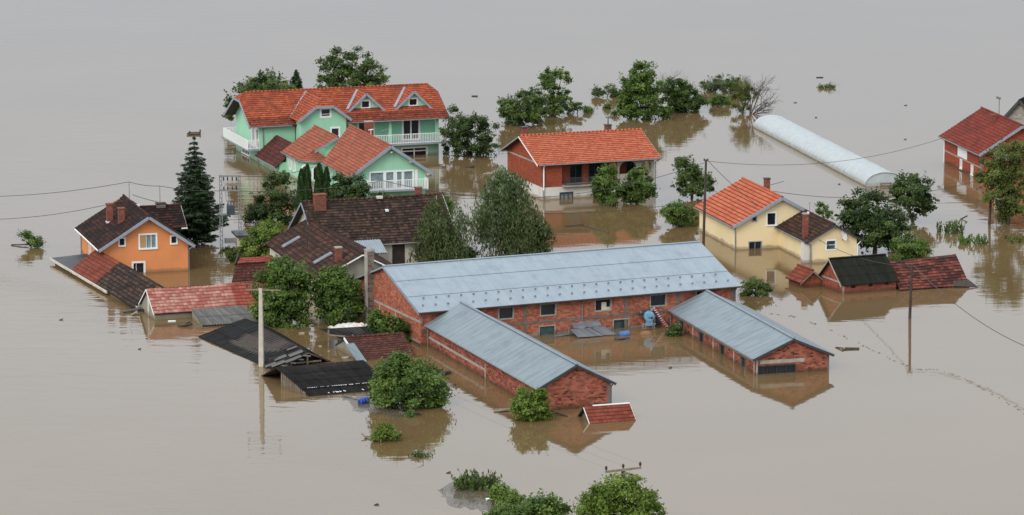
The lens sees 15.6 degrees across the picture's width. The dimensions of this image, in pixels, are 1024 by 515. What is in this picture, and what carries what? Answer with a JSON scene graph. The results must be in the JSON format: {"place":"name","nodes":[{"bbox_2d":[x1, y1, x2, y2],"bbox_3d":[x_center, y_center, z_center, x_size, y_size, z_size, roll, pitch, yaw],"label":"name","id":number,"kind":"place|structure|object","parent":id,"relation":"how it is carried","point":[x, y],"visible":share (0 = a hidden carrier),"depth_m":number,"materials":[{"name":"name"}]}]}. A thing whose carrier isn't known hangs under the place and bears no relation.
{"place":"outdoors","nodes":[
{"label":"outdoors","id":0,"kind":"place"},
{"bbox_2d":[345,343,366,361],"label":"metal sheet","id":1,"kind":"object","parent":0,"point":[356,353],"visible":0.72,"depth_m":279.34,"materials":[{"name":"silver metal"}]},
{"bbox_2d":[0,0,1023,514],"bbox_3d":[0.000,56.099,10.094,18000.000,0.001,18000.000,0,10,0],"label":"water","id":2,"kind":"structure","parent":0,"point":[102,412],"depth_m":306.81,"materials":[{"name":"brown liquid"}]},
{"bbox_2d":[16,229,45,247],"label":"drowned bush","id":3,"kind":"object","parent":2,"relation":"in","point":[34,241],"visible":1,"depth_m":326.50,"materials":[{"name":"green plant"}]},
{"bbox_2d":[50,250,164,309],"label":"tiled shed","id":4,"kind":"structure","parent":2,"relation":"on","point":[115,278],"depth_m":307.96,"materials":[{"name":"tile"}]},
{"bbox_2d":[74,182,195,271],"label":"orange house","id":5,"kind":"structure","parent":2,"relation":"on","point":[138,237],"depth_m":315.35,"materials":[{"name":"paint"}]},
{"bbox_2d":[132,261,145,271],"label":"window","id":6,"kind":"structure","parent":5,"relation":"in","point":[140,266],"depth_m":314.79,"materials":[{"name":"white paint"}]},
{"bbox_2d":[138,233,157,249],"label":"window","id":7,"kind":"structure","parent":5,"relation":"in","point":[147,241],"depth_m":314.56,"materials":[{"name":"white paint"}]},
{"bbox_2d":[170,137,230,243],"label":"spruce","id":8,"kind":"object","parent":2,"relation":"on","point":[199,212],"visible":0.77,"depth_m":327.59,"materials":[{"name":"green plant"}]},
{"bbox_2d":[138,282,265,319],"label":"pink tiled shed","id":9,"kind":"structure","parent":2,"relation":"on","point":[169,303],"depth_m":296.47,"materials":[{"name":"tile"}]},
{"bbox_2d":[192,305,263,326],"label":"lean to sheet","id":10,"kind":"object","parent":2,"relation":"on","point":[211,316],"visible":0.91,"depth_m":294.17,"materials":[{"name":"grey metal"}]},
{"bbox_2d":[219,174,241,250],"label":"transformer tower","id":11,"kind":"structure","parent":2,"relation":"on","point":[230,209],"depth_m":324.36,"materials":[{"name":"metal"}]},
{"bbox_2d":[217,245,263,260],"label":"hedge bush","id":12,"kind":"object","parent":2,"relation":"on","point":[230,254],"visible":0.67,"depth_m":319.57,"materials":[{"name":"green plant"}]},
{"bbox_2d":[231,230,259,247],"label":"utility hut","id":13,"kind":"object","parent":2,"relation":"on","point":[236,234],"visible":0.17,"depth_m":324.50,"materials":[{"name":"paint"}]},
{"bbox_2d":[232,253,272,281],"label":"ruined tiled roof","id":14,"kind":"structure","parent":2,"relation":"on","point":[244,266],"depth_m":312.71,"materials":[{"name":"red tile"}]},
{"bbox_2d":[232,216,284,256],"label":"mulberry tree","id":15,"kind":"object","parent":2,"relation":"on","point":[266,232],"visible":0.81,"depth_m":319.63,"materials":[{"name":"green plant"}]},
{"bbox_2d":[221,66,298,120],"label":"walnut tree","id":16,"kind":"object","parent":2,"relation":"on","point":[266,82],"visible":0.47,"depth_m":398.14,"materials":[{"name":"green plant"}]},
{"bbox_2d":[245,284,280,366],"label":"utility pole","id":17,"kind":"object","parent":2,"relation":"on","point":[261,341],"visible":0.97,"depth_m":276.31,"materials":[{"name":"concrete"}]},
{"bbox_2d":[199,318,329,368],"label":"black roofed shed","id":18,"kind":"structure","parent":2,"relation":"on","point":[240,337],"depth_m":282.21,"materials":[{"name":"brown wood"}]},
{"bbox_2d":[240,170,301,225],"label":"plum tree","id":19,"kind":"object","parent":2,"relation":"on","point":[260,208],"visible":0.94,"depth_m":338.04,"materials":[{"name":"green plant"}]},
{"bbox_2d":[245,254,319,329],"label":"walnut tree","id":20,"kind":"object","parent":2,"relation":"on","point":[285,273],"visible":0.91,"depth_m":291.18,"materials":[{"name":"green plant"}]},
{"bbox_2d":[289,69,303,88],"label":"fir tree","id":21,"kind":"object","parent":2,"relation":"on","point":[296,76],"visible":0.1,"depth_m":405.03,"materials":[{"name":"green plant"}]},
{"bbox_2d":[295,168,304,209],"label":"columnar cypress","id":22,"kind":"object","parent":2,"relation":"on","point":[300,186],"visible":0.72,"depth_m":345.03,"materials":[{"name":"green plant"}]},
{"bbox_2d":[304,163,312,199],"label":"columnar cypress","id":23,"kind":"object","parent":2,"relation":"on","point":[308,192],"visible":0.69,"depth_m":345.00,"materials":[{"name":"green plant"}]},
{"bbox_2d":[313,162,322,192],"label":"columnar cypress","id":24,"kind":"object","parent":2,"relation":"on","point":[318,182],"visible":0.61,"depth_m":344.94,"materials":[{"name":"green plant"}]},
{"bbox_2d":[261,360,376,396],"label":"plank gable shed","id":25,"kind":"structure","parent":2,"relation":"on","point":[325,379],"depth_m":269.71,"materials":[{"name":"brown wood"}]},
{"bbox_2d":[323,166,330,198],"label":"columnar cypress","id":26,"kind":"object","parent":2,"relation":"on","point":[326,177],"visible":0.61,"depth_m":345.02,"materials":[{"name":"green plant"}]},
{"bbox_2d":[264,212,391,295],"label":"old house","id":27,"kind":"structure","parent":2,"relation":"on","point":[317,245],"depth_m":308.45,"materials":[{"name":"tile"}]},
{"bbox_2d":[223,83,449,196],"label":"green house","id":28,"kind":"structure","parent":2,"relation":"on","point":[375,133],"depth_m":374.93,"materials":[{"name":"green paint"}]},
{"bbox_2d":[369,171,384,189],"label":"window","id":29,"kind":"structure","parent":28,"relation":"in","point":[374,175],"depth_m":349.38,"materials":[{"name":"white paint"}]},
{"bbox_2d":[385,170,394,188],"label":"balcony door","id":30,"kind":"structure","parent":28,"relation":"in","point":[389,175],"depth_m":349.76,"materials":[{"name":"white paint"}]},
{"bbox_2d":[403,169,413,187],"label":"balcony door","id":31,"kind":"structure","parent":28,"relation":"in","point":[407,174],"depth_m":350.32,"materials":[{"name":"white paint"}]},
{"bbox_2d":[402,120,419,140],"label":"balcony door","id":32,"kind":"structure","parent":28,"relation":"in","point":[408,127],"depth_m":380.73,"materials":[{"name":"white paint"}]},
{"bbox_2d":[401,146,427,154],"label":"window","id":33,"kind":"structure","parent":28,"relation":"in","point":[416,150],"depth_m":379.90,"materials":[{"name":"white paint"}]},
{"bbox_2d":[306,263,366,325],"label":"walnut tree","id":34,"kind":"object","parent":2,"relation":"on","point":[336,297],"visible":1,"depth_m":292.02,"materials":[{"name":"green plant"}]},
{"bbox_2d":[321,326,377,347],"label":"wrecked lean to","id":35,"kind":"object","parent":2,"relation":"on","point":[347,331],"visible":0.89,"depth_m":285.16,"materials":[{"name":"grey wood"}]},
{"bbox_2d":[328,322,366,327],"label":"white sheeting","id":36,"kind":"object","parent":35,"relation":"on","point":[353,324],"visible":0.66,"depth_m":289.79,"materials":[{"name":"paint"}]},
{"bbox_2d":[326,170,374,198],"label":"lilac bush","id":37,"kind":"object","parent":2,"relation":"on","point":[361,190],"visible":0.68,"depth_m":344.37,"materials":[{"name":"green plant"}]},
{"bbox_2d":[313,44,389,87],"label":"walnut tree","id":38,"kind":"object","parent":2,"relation":"on","point":[348,71],"visible":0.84,"depth_m":408.58,"materials":[{"name":"green plant"}]},
{"bbox_2d":[364,248,374,322],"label":"block chimney","id":39,"kind":"object","parent":2,"relation":"in","point":[369,276],"visible":0.78,"depth_m":292.41,"materials":[{"name":"concrete"}]},
{"bbox_2d":[288,180,454,263],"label":"brown house","id":40,"kind":"structure","parent":2,"relation":"on","point":[384,227],"depth_m":317.91,"materials":[{"name":"tile"}]},
{"bbox_2d":[392,244,404,263],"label":"door","id":41,"kind":"structure","parent":40,"relation":"in","point":[398,251],"depth_m":317.34,"materials":[{"name":"brown wood"}]},
{"bbox_2d":[335,332,415,360],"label":"brown tiled shed","id":42,"kind":"structure","parent":2,"relation":"in","point":[388,342],"depth_m":281.30,"materials":[{"name":"red tile"}]},
{"bbox_2d":[341,394,421,418],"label":"silt mat","id":43,"kind":"object","parent":2,"relation":"on","point":[367,406],"visible":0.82,"depth_m":263.09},
{"bbox_2d":[369,422,402,441],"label":"bush","id":44,"kind":"object","parent":2,"relation":"on","point":[382,431],"visible":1,"depth_m":252.51,"materials":[{"name":"green plant"}]},
{"bbox_2d":[365,306,412,341],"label":"elder bush","id":45,"kind":"object","parent":2,"relation":"on","point":[378,321],"visible":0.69,"depth_m":285.47,"materials":[{"name":"green plant"}]},
{"bbox_2d":[365,348,459,409],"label":"walnut bush","id":46,"kind":"object","parent":2,"relation":"on","point":[390,387],"visible":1,"depth_m":262.40,"materials":[{"name":"green plant"}]},
{"bbox_2d":[407,191,475,262],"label":"birch tree","id":47,"kind":"object","parent":2,"relation":"on","point":[434,230],"visible":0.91,"depth_m":315.97,"materials":[{"name":"green plant"}]},
{"bbox_2d":[441,190,459,218],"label":"ivy bush","id":48,"kind":"object","parent":2,"relation":"on","point":[448,201],"visible":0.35,"depth_m":336.80,"materials":[{"name":"green plant"}]},
{"bbox_2d":[445,199,475,259],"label":"birch tree","id":49,"kind":"object","parent":2,"relation":"on","point":[461,221],"visible":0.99,"depth_m":316.18,"materials":[{"name":"green plant"}]},
{"bbox_2d":[438,482,497,511],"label":"silt mat","id":50,"kind":"object","parent":2,"relation":"on","point":[471,505],"visible":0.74,"depth_m":236.60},
{"bbox_2d":[438,103,502,156],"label":"laurel bush","id":51,"kind":"object","parent":2,"relation":"on","point":[463,126],"visible":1,"depth_m":378.40,"materials":[{"name":"green plant"}]},
{"bbox_2d":[451,469,502,491],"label":"reed clump","id":52,"kind":"object","parent":2,"relation":"on","point":[472,482],"visible":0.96,"depth_m":239.17,"materials":[{"name":"green plant"}]},
{"bbox_2d":[467,164,540,254],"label":"willow tree","id":53,"kind":"object","parent":2,"relation":"on","point":[503,189],"visible":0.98,"depth_m":323.25,"materials":[{"name":"green plant"}]},
{"bbox_2d":[483,482,525,506],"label":"acacia bush","id":54,"kind":"object","parent":2,"relation":"on","point":[502,492],"visible":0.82,"depth_m":234.62,"materials":[{"name":"green plant"}]},
{"bbox_2d":[424,301,616,409],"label":"barn","id":55,"kind":"structure","parent":2,"relation":"on","point":[504,356],"depth_m":269.63,"materials":[{"name":"metal"}]},
{"bbox_2d":[495,83,550,124],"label":"elder tree","id":56,"kind":"object","parent":2,"relation":"on","point":[514,113],"visible":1,"depth_m":400.15,"materials":[{"name":"green plant"}]},
{"bbox_2d":[489,203,557,256],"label":"willow tree","id":57,"kind":"object","parent":2,"relation":"on","point":[534,232],"visible":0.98,"depth_m":322.17,"materials":[{"name":"green plant"}]},
{"bbox_2d":[482,488,575,514],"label":"acacia tree","id":58,"kind":"object","parent":2,"relation":"on","point":[544,505],"visible":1,"depth_m":227.45,"materials":[{"name":"green plant"}]},
{"bbox_2d":[507,386,556,422],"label":"young walnut","id":59,"kind":"object","parent":2,"relation":"on","point":[525,403],"visible":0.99,"depth_m":258.60,"materials":[{"name":"green plant"}]},
{"bbox_2d":[354,241,741,345],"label":"brick barn","id":60,"kind":"structure","parent":2,"relation":"on","point":[539,294],"depth_m":290.93,"materials":[{"name":"brick"}]},
{"bbox_2d":[498,307,513,319],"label":"window","id":61,"kind":"structure","parent":60,"relation":"in","point":[504,313],"depth_m":286.97,"materials":[{"name":"glass"}]},
{"bbox_2d":[539,324,555,335],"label":"window","id":62,"kind":"structure","parent":60,"relation":"in","point":[545,329],"depth_m":288.59,"materials":[{"name":"glass"}]},
{"bbox_2d":[540,303,556,316],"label":"window","id":63,"kind":"structure","parent":60,"relation":"in","point":[545,309],"depth_m":288.38,"materials":[{"name":"glass"}]},
{"bbox_2d":[594,298,611,311],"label":"window","id":64,"kind":"structure","parent":60,"relation":"in","point":[608,301],"depth_m":290.14,"materials":[{"name":"glass"}]},
{"bbox_2d":[613,318,629,328],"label":"doorway","id":65,"kind":"structure","parent":60,"relation":"in","point":[617,323],"depth_m":290.99,"materials":[{"name":"glass"}]},
{"bbox_2d":[650,294,666,306],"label":"window","id":66,"kind":"structure","parent":60,"relation":"in","point":[659,300],"depth_m":292.06,"materials":[{"name":"glass"}]},
{"bbox_2d":[536,66,573,116],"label":"locust tree","id":67,"kind":"object","parent":2,"relation":"on","point":[547,79],"visible":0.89,"depth_m":406.68,"materials":[{"name":"green plant"}]},
{"bbox_2d":[560,100,590,113],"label":"sedge clump","id":68,"kind":"object","parent":2,"relation":"on","point":[567,109],"visible":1,"depth_m":409.34,"materials":[{"name":"green plant"}]},
{"bbox_2d":[500,116,661,199],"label":"brick house","id":69,"kind":"structure","parent":2,"relation":"on","point":[557,165],"depth_m":354.76,"materials":[{"name":"red brick"}]},
{"bbox_2d":[570,164,581,182],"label":"balcony door","id":70,"kind":"structure","parent":69,"relation":"in","point":[575,169],"depth_m":354.10,"materials":[{"name":"black glass"}]},
{"bbox_2d":[588,163,601,181],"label":"balcony door","id":71,"kind":"structure","parent":69,"relation":"in","point":[592,170],"depth_m":354.71,"materials":[{"name":"black glass"}]},
{"bbox_2d":[568,320,616,337],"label":"tin canopy","id":72,"kind":"object","parent":2,"relation":"on","point":[581,331],"visible":0.96,"depth_m":288.63,"materials":[{"name":"metal"}]},
{"bbox_2d":[590,83,620,96],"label":"willow bush","id":73,"kind":"object","parent":2,"relation":"in","point":[613,91],"visible":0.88,"depth_m":422.59,"materials":[{"name":"green plant"}]},
{"bbox_2d":[589,163,624,205],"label":"fruit tree","id":74,"kind":"object","parent":2,"relation":"on","point":[605,182],"visible":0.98,"depth_m":348.17,"materials":[{"name":"green plant"}]},
{"bbox_2d":[578,402,635,423],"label":"sunken gable roof","id":75,"kind":"structure","parent":2,"relation":"in","point":[608,413],"depth_m":259.06,"materials":[{"name":"red tile"}]},
{"bbox_2d":[569,470,667,514],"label":"poplar tree","id":76,"kind":"object","parent":2,"relation":"on","point":[609,498],"visible":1,"depth_m":226.64,"materials":[{"name":"green plant"}]},
{"bbox_2d":[605,462,641,513],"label":"utility pole","id":77,"kind":"object","parent":2,"relation":"on","point":[623,470],"visible":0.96,"depth_m":229.62,"materials":[{"name":"brown wood"}]},
{"bbox_2d":[620,166,660,203],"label":"fruit tree","id":78,"kind":"object","parent":2,"relation":"on","point":[637,193],"visible":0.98,"depth_m":349.14,"materials":[{"name":"green plant"}]},
{"bbox_2d":[616,59,675,119],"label":"walnut tree","id":79,"kind":"object","parent":2,"relation":"on","point":[636,85],"visible":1,"depth_m":403.96,"materials":[{"name":"green plant"}]},
{"bbox_2d":[639,308,654,329],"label":"storage tank","id":80,"kind":"object","parent":2,"relation":"on","point":[648,315],"visible":1,"depth_m":290.58,"materials":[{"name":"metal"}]},
{"bbox_2d":[662,323,685,336],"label":"elder bush","id":81,"kind":"object","parent":2,"relation":"in","point":[674,330],"visible":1,"depth_m":288.10,"materials":[{"name":"green plant"}]},
{"bbox_2d":[659,199,698,225],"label":"hazel bush","id":82,"kind":"object","parent":2,"relation":"on","point":[674,210],"visible":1,"depth_m":337.09,"materials":[{"name":"green plant"}]},
{"bbox_2d":[657,76,711,113],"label":"plum tree","id":83,"kind":"object","parent":2,"relation":"on","point":[679,99],"visible":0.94,"depth_m":410.02,"materials":[{"name":"green plant"}]},
{"bbox_2d":[670,154,717,197],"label":"plum tree","id":84,"kind":"object","parent":2,"relation":"on","point":[693,176],"visible":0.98,"depth_m":352.16,"materials":[{"name":"green plant"}]},
{"bbox_2d":[702,158,708,245],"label":"utility pole","id":85,"kind":"object","parent":2,"relation":"on","point":[704,209],"visible":0.89,"depth_m":326.62,"materials":[{"name":"brown wood"}]},
{"bbox_2d":[697,76,719,92],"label":"willow bush","id":86,"kind":"object","parent":2,"relation":"on","point":[708,85],"visible":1,"depth_m":426.94,"materials":[{"name":"green plant"}]},
{"bbox_2d":[709,93,730,105],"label":"willow bush","id":87,"kind":"object","parent":2,"relation":"on","point":[719,99],"visible":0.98,"depth_m":415.19,"materials":[{"name":"green plant"}]},
{"bbox_2d":[711,73,734,92],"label":"willow bush","id":88,"kind":"object","parent":2,"relation":"on","point":[722,85],"visible":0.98,"depth_m":425.89,"materials":[{"name":"green plant"}]},
{"bbox_2d":[728,74,758,113],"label":"tamarisk tree","id":89,"kind":"object","parent":2,"relation":"on","point":[741,95],"visible":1,"depth_m":409.48,"materials":[{"name":"green plant"}]},
{"bbox_2d":[667,290,834,374],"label":"barn","id":90,"kind":"structure","parent":2,"relation":"on","point":[752,340],"depth_m":279.50,"materials":[{"name":"grey metal"}]},
{"bbox_2d":[758,363,795,374],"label":"barn door","id":91,"kind":"structure","parent":90,"relation":"in","point":[779,368],"depth_m":274.50,"materials":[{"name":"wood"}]},
{"bbox_2d":[739,276,776,295],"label":"cherry bush","id":92,"kind":"object","parent":2,"relation":"in","point":[763,289],"visible":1,"depth_m":304.45,"materials":[{"name":"green plant"}]},
{"bbox_2d":[734,74,781,114],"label":"dead tree","id":93,"kind":"object","parent":2,"relation":"on","point":[761,107],"visible":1,"depth_m":408.84,"materials":[{"name":"brown plant"}]},
{"bbox_2d":[693,177,862,262],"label":"cream house","id":94,"kind":"structure","parent":2,"relation":"on","point":[736,219],"depth_m":325.95,"materials":[{"name":"paint"}]},
{"bbox_2d":[766,212,776,225],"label":"window","id":95,"kind":"structure","parent":94,"relation":"in","point":[771,217],"depth_m":326.14,"materials":[{"name":"white paint"}]},
{"bbox_2d":[825,239,836,250],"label":"window","id":96,"kind":"structure","parent":94,"relation":"in","point":[833,243],"depth_m":319.67,"materials":[{"name":"white paint"}]},
{"bbox_2d":[813,201,833,219],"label":"young tree","id":97,"kind":"object","parent":2,"relation":"on","point":[825,209],"visible":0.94,"depth_m":338.44,"materials":[{"name":"green plant"}]},
{"bbox_2d":[753,115,899,186],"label":"tunnel greenhouse","id":98,"kind":"object","parent":2,"relation":"on","point":[823,151],"visible":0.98,"depth_m":376.14,"materials":[{"name":"plastic"}]},
{"bbox_2d":[785,253,898,293],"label":"brick shed","id":99,"kind":"structure","parent":2,"relation":"on","point":[849,274],"depth_m":306.86,"materials":[{"name":"red brick"}]},
{"bbox_2d":[834,187,917,252],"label":"apple tree","id":100,"kind":"object","parent":2,"relation":"on","point":[878,226],"visible":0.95,"depth_m":322.97,"materials":[{"name":"green plant"}]},
{"bbox_2d":[885,227,933,260],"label":"hazel bush","id":101,"kind":"object","parent":2,"relation":"on","point":[909,249],"visible":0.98,"depth_m":318.88,"materials":[{"name":"green plant"}]},
{"bbox_2d":[908,263,914,318],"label":"utility pole","id":102,"kind":"object","parent":2,"relation":"in","point":[910,293],"visible":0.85,"depth_m":294.69,"materials":[{"name":"brown wood"}]},
{"bbox_2d":[887,169,939,222],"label":"apple tree","id":103,"kind":"object","parent":2,"relation":"on","point":[918,194],"visible":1,"depth_m":338.32,"materials":[{"name":"green plant"}]},
{"bbox_2d":[889,254,977,290],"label":"sunken tiled roof","id":104,"kind":"structure","parent":2,"relation":"on","point":[945,271],"depth_m":308.82,"materials":[{"name":"tile"}]},
{"bbox_2d":[936,219,966,235],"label":"reed clump","id":105,"kind":"object","parent":2,"relation":"in","point":[953,229],"visible":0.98,"depth_m":334.12,"materials":[{"name":"green plant"}]},
{"bbox_2d":[958,234,988,245],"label":"reed clump","id":106,"kind":"object","parent":2,"relation":"on","point":[966,240],"visible":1,"depth_m":328.48,"materials":[{"name":"green plant"}]},
{"bbox_2d":[938,96,1023,179],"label":"brick house","id":107,"kind":"structure","parent":2,"relation":"on","point":[970,140],"depth_m":368.21,"materials":[{"name":"red brick"}]},
{"bbox_2d":[973,138,1023,223],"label":"ash tree","id":108,"kind":"object","parent":2,"relation":"on","point":[1008,206],"visible":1,"depth_m":337.26,"materials":[{"name":"green plant"}]},
{"bbox_2d":[1004,97,1023,124],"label":"grey gabled house","id":109,"kind":"structure","parent":2,"relation":"on","point":[1015,112],"depth_m":387.63,"materials":[{"name":"white paint"}]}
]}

